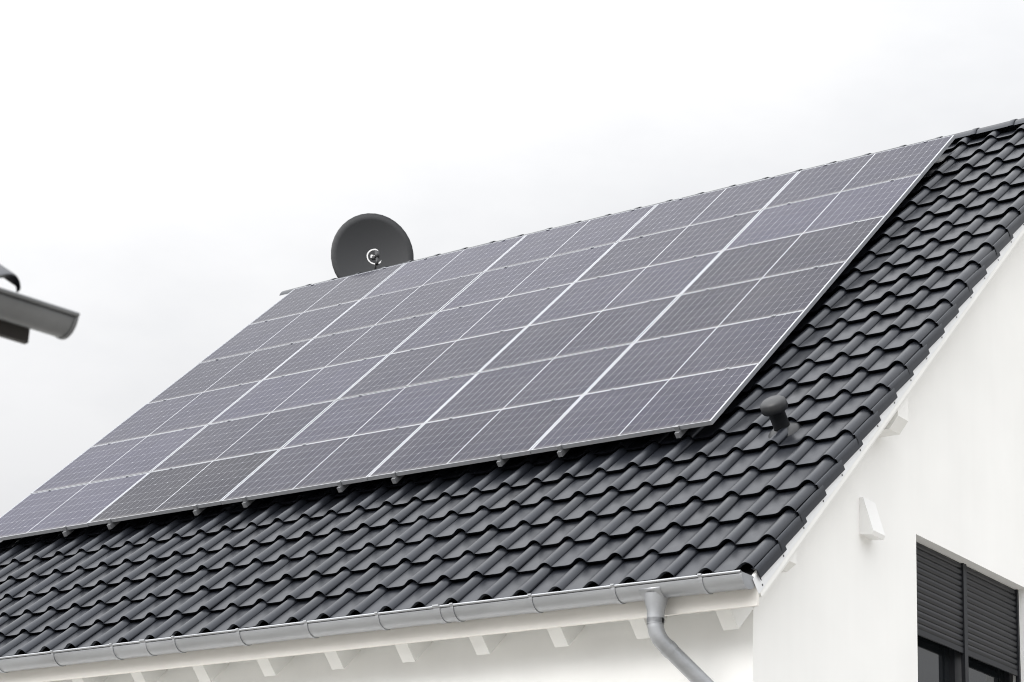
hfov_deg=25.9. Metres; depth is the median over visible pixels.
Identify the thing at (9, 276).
roof tiles
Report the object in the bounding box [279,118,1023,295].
roof ridge
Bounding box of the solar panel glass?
[0,136,951,536]
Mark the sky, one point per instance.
(170, 169)
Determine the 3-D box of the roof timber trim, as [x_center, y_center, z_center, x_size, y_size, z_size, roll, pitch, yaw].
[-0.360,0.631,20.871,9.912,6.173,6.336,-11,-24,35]
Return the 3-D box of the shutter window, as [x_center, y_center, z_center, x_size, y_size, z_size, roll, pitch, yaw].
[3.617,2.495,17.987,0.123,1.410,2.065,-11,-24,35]
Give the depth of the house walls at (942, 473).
16.97 m
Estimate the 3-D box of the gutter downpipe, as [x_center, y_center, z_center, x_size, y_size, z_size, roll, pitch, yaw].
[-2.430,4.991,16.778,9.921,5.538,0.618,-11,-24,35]
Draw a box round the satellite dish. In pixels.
[331,213,413,277]
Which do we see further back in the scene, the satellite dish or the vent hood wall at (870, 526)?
the satellite dish
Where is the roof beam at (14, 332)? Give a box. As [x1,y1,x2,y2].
[0,320,29,343]
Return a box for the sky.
[0,0,1023,516]
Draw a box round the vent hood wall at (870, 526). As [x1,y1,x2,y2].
[859,497,884,539]
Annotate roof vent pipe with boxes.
[760,395,800,442]
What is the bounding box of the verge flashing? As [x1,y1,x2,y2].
[753,223,1023,593]
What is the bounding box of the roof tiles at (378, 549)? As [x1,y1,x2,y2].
[0,123,1023,656]
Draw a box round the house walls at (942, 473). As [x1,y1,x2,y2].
[52,235,1023,681]
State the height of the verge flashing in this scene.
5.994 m
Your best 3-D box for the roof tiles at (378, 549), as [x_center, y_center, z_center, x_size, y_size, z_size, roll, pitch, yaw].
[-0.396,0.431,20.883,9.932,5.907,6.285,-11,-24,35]
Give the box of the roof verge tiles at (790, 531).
[751,205,1023,579]
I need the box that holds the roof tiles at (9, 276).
[0,264,20,291]
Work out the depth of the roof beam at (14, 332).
7.97 m
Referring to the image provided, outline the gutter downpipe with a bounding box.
[0,570,754,681]
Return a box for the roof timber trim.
[0,131,1023,681]
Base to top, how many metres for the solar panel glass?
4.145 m
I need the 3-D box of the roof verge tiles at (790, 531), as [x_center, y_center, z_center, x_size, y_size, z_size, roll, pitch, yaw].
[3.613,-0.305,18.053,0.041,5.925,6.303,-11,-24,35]
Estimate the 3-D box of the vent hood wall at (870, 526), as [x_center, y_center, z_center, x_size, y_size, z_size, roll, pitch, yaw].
[2.699,1.331,16.676,0.118,0.295,0.190,-11,-24,35]
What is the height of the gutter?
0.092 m
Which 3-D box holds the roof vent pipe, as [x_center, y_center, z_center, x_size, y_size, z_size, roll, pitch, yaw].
[2.023,0.607,16.794,0.260,0.376,0.376,-11,-24,35]
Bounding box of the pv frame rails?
[0,135,955,540]
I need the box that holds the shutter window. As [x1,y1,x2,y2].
[916,542,1020,681]

